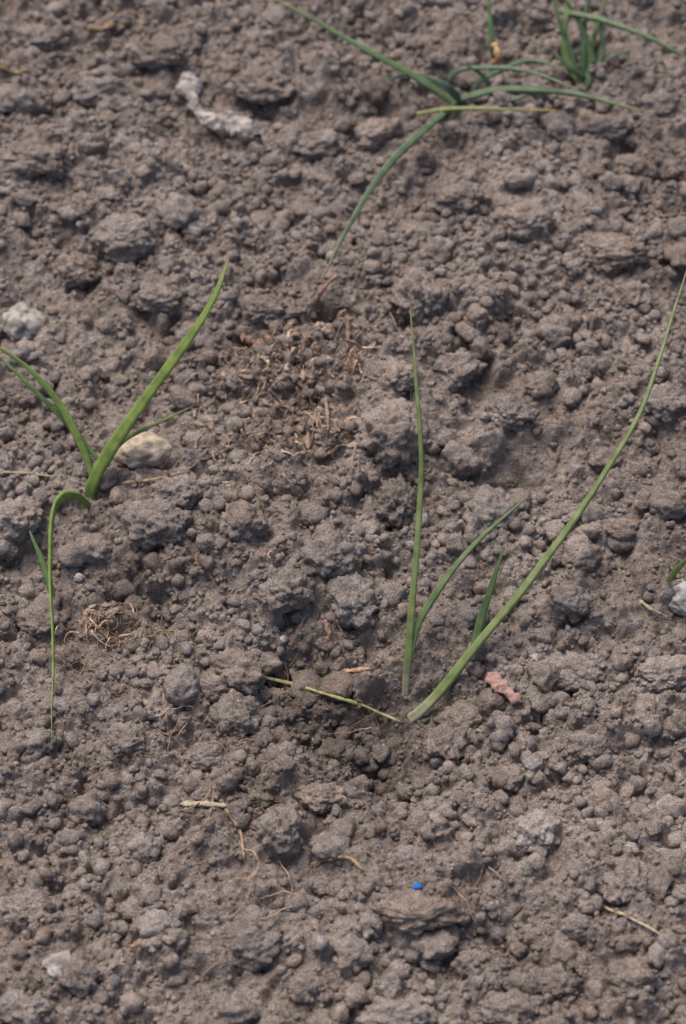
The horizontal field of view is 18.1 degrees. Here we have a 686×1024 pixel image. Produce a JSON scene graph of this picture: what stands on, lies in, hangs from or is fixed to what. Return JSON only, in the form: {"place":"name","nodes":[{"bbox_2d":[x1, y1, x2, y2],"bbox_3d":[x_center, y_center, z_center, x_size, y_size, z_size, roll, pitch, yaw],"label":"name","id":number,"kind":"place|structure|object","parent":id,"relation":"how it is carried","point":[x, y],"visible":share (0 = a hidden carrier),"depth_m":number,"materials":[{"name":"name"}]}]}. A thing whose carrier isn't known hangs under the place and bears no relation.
{"place":"outdoors","nodes":[
{"label":"outdoors","id":0,"kind":"place"},
{"bbox_2d":[0,0,685,1023],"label":"soil ground","id":1,"kind":"structure","parent":0,"point":[522,472],"depth_m":1.10,"materials":[{"name":"brown soil"}]},
{"bbox_2d":[0,64,28,73],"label":"straw piece","id":2,"kind":"object","parent":1,"relation":"on","point":[8,70],"visible":1,"depth_m":1.30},
{"bbox_2d":[2,301,46,341],"bbox_3d":[-0.175,-0.103,1.185,0.025,0.018,0.026,0,52,0],"label":"pebble","id":3,"kind":"object","parent":1,"relation":"on","point":[21,319],"visible":1,"depth_m":1.18,"materials":[{"name":"grey stone"}]},
{"bbox_2d":[3,471,53,476],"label":"straw piece","id":4,"kind":"object","parent":1,"relation":"on","point":[19,472],"visible":1,"depth_m":1.11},
{"bbox_2d":[42,950,70,979],"bbox_3d":[-0.123,0.196,0.934,0.015,0.009,0.014,17,54,13],"label":"pebble","id":5,"kind":"object","parent":1,"relation":"on","point":[52,964],"visible":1,"depth_m":0.93,"materials":[{"name":"grey stone"}]},
{"bbox_2d":[73,573,84,582],"bbox_3d":[-0.132,0.033,1.081,0.006,0.004,0.005,0,52,0],"label":"pebble","id":6,"kind":"object","parent":1,"relation":"on","point":[79,577],"visible":1,"depth_m":1.08,"materials":[{"name":"stone"}]},
{"bbox_2d":[87,21,124,31],"bbox_3d":[-0.146,-0.300,1.337,0.027,0.013,0.006,-30,58,-21],"label":"straw piece","id":7,"kind":"object","parent":1,"relation":"on","point":[109,24],"visible":1,"depth_m":1.33,"materials":[{"name":"beige plant"}]},
{"bbox_2d":[0,258,228,742],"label":"onion seedling","id":8,"kind":"object","parent":1,"relation":"on","point":[119,438],"visible":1,"depth_m":1.09,"materials":[{"name":"green plant"}]},
{"bbox_2d":[112,432,173,468],"bbox_3d":[-0.104,-0.032,1.114,0.032,0.014,0.022,0,52,0],"label":"pebble","id":9,"kind":"object","parent":1,"relation":"on","point":[151,449],"visible":1,"depth_m":1.11,"materials":[{"name":"beige stone"}]},
{"bbox_2d":[130,922,183,947],"bbox_3d":[-0.082,0.186,0.949,0.026,0.006,0.005,-21,55,-16],"label":"straw piece","id":10,"kind":"object","parent":1,"relation":"on","point":[137,942],"visible":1,"depth_m":0.95,"materials":[{"name":"beige plant"}]},
{"bbox_2d":[122,460,197,483],"bbox_3d":[-0.093,-0.019,1.105,0.042,0.004,0.007,-15,53,-11],"label":"straw piece","id":11,"kind":"object","parent":1,"relation":"on","point":[151,479],"visible":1,"depth_m":1.10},
{"bbox_2d":[180,800,226,807],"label":"straw piece","id":12,"kind":"object","parent":1,"relation":"on","point":[188,803],"visible":1,"depth_m":0.99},
{"bbox_2d":[175,69,261,142],"bbox_3d":[-0.076,-0.241,1.289,0.025,0.018,0.082,-26,56,-19],"label":"dried root piece","id":13,"kind":"object","parent":1,"relation":"on","point":[189,86],"visible":1,"depth_m":1.28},
{"bbox_2d":[66,320,382,649],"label":"plant litter","id":14,"kind":"object","parent":1,"relation":"on","point":[305,440],"visible":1,"depth_m":1.13,"materials":[{"name":"brown plant"}]},
{"bbox_2d":[224,807,244,857],"bbox_3d":[-0.050,0.146,0.985,0.010,0.004,0.024,0,52,0],"label":"straw piece","id":15,"kind":"object","parent":1,"relation":"on","point":[239,830],"visible":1,"depth_m":0.99,"materials":[{"name":"beige plant"}]},
{"bbox_2d":[241,529,253,538],"bbox_3d":[-0.048,0.006,1.079,0.014,0.009,0.016,33,59,23],"label":"pebble","id":16,"kind":"object","parent":1,"relation":"on","point":[246,534],"visible":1,"depth_m":1.07,"materials":[{"name":"grey stone"}]},
{"bbox_2d":[240,333,263,344],"bbox_3d":[-0.049,-0.094,1.171,0.014,0.006,0.009,0,52,0],"label":"bark chip","id":17,"kind":"object","parent":1,"relation":"on","point":[246,339],"visible":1,"depth_m":1.17,"materials":[{"name":"wood"}]},
{"bbox_2d":[280,635,287,642],"bbox_3d":[-0.029,0.062,1.058,0.004,0.003,0.005,0,52,0],"label":"pebble","id":18,"kind":"object","parent":1,"relation":"on","point":[283,638],"visible":1,"depth_m":1.06,"materials":[{"name":"stone"}]},
{"bbox_2d":[313,274,336,302],"bbox_3d":[-0.010,-0.122,1.184,0.014,0.014,0.010,0,52,0],"label":"twig","id":19,"kind":"object","parent":1,"relation":"on","point":[321,291],"visible":1,"depth_m":1.18,"materials":[{"name":"brown wood"}]},
{"bbox_2d":[324,396,329,451],"bbox_3d":[-0.008,-0.048,1.131,0.003,0.014,0.045,0,52,0],"label":"twig","id":20,"kind":"object","parent":1,"relation":"on","point":[327,413],"visible":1,"depth_m":1.12,"materials":[{"name":"brown wood"}]},
{"bbox_2d":[322,620,331,643],"bbox_3d":[-0.008,0.059,1.058,0.005,0.007,0.011,0,52,0],"label":"bark chip","id":21,"kind":"object","parent":1,"relation":"on","point":[328,631],"visible":1,"depth_m":1.06,"materials":[{"name":"pink wood"}]},
{"bbox_2d":[265,676,398,720],"bbox_3d":[-0.008,0.089,1.046,0.075,0.010,0.006,18,54,13],"label":"withered onion leaf","id":22,"kind":"object","parent":1,"relation":"on","point":[328,694],"visible":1,"depth_m":1.04,"materials":[{"name":"plant"}]},
{"bbox_2d":[311,855,363,870],"bbox_3d":[-0.002,0.158,0.973,0.027,0.014,0.006,20,55,15],"label":"straw piece","id":23,"kind":"object","parent":1,"relation":"on","point":[354,861],"visible":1,"depth_m":0.97,"materials":[{"name":"beige plant"}]},
{"bbox_2d":[0,4,685,1021],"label":"dry root fibres","id":24,"kind":"object","parent":1,"relation":"on","point":[264,464],"visible":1,"depth_m":1.11,"materials":[{"name":"brown plant"}]},
{"bbox_2d":[344,315,350,350],"bbox_3d":[0.003,-0.100,1.164,0.004,0.009,0.027,0,52,0],"label":"twig","id":25,"kind":"object","parent":1,"relation":"on","point":[348,334],"visible":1,"depth_m":1.16,"materials":[{"name":"brown wood"}]},
{"bbox_2d":[343,667,370,672],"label":"straw piece","id":26,"kind":"object","parent":1,"relation":"on","point":[358,669],"visible":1,"depth_m":1.05,"materials":[{"name":"beige plant"}]},
{"bbox_2d":[412,882,422,889],"bbox_3d":[0.033,0.167,0.958,0.005,0.003,0.005,0,52,0],"label":"blue granule","id":27,"kind":"object","parent":1,"relation":"on","point":[417,886],"visible":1,"depth_m":0.96,"materials":[{"name":"blue plastic"}]},
{"bbox_2d":[276,0,646,281],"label":"onion seedling","id":28,"kind":"object","parent":1,"relation":"on","point":[432,84],"visible":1,"depth_m":1.27,"materials":[{"name":"green plant"}]},
{"bbox_2d":[402,304,527,695],"bbox_3d":[0.059,-0.006,1.056,0.061,0.118,0.156,0,52,0],"label":"onion seedling","id":29,"kind":"object","parent":1,"relation":"on","point":[412,631],"visible":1,"depth_m":1.05,"materials":[{"name":"green plant"}]},
{"bbox_2d":[491,42,501,64],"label":"straw piece","id":30,"kind":"object","parent":1,"relation":"on","point":[497,52],"visible":0.86,"depth_m":1.29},
{"bbox_2d":[484,672,521,704],"bbox_3d":[0.077,0.086,1.042,0.010,0.009,0.025,-27,57,-19],"label":"bark chip","id":31,"kind":"object","parent":1,"relation":"on","point":[497,682],"visible":1,"depth_m":1.04,"materials":[{"name":"pink wood"}]},
{"bbox_2d":[528,653,539,661],"bbox_3d":[0.093,0.071,1.049,0.006,0.004,0.006,0,52,0],"label":"pebble","id":32,"kind":"object","parent":1,"relation":"on","point":[533,657],"visible":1,"depth_m":1.05,"materials":[{"name":"grey stone"}]},
{"bbox_2d":[407,272,685,722],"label":"onion seedling","id":33,"kind":"object","parent":1,"relation":"on","point":[478,640],"visible":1,"depth_m":1.05,"materials":[{"name":"green plant"}]},
{"bbox_2d":[552,0,685,87],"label":"onion seedling","id":34,"kind":"object","parent":1,"relation":"on","point":[567,60],"visible":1,"depth_m":1.30,"materials":[{"name":"green plant"}]},
{"bbox_2d":[603,905,674,943],"bbox_3d":[0.129,0.181,0.946,0.039,0.015,0.002,36,60,25],"label":"straw piece","id":35,"kind":"object","parent":1,"relation":"on","point":[635,920],"visible":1,"depth_m":0.94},
{"bbox_2d":[640,600,666,616],"bbox_3d":[0.154,0.048,1.068,0.014,0.006,0.009,0,52,0],"label":"straw piece","id":36,"kind":"object","parent":1,"relation":"on","point":[651,608],"visible":1,"depth_m":1.07,"materials":[{"name":"beige plant"}]},
{"bbox_2d":[665,558,685,581],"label":"onion seedling","id":37,"kind":"object","parent":1,"relation":"on","point":[676,569],"visible":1,"depth_m":1.06,"materials":[{"name":"green plant"}]},
{"bbox_2d":[667,579,685,616],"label":"pebble","id":38,"kind":"object","parent":1,"relation":"on","point":[677,604],"visible":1,"depth_m":1.07,"materials":[{"name":"stone"}]}
]}

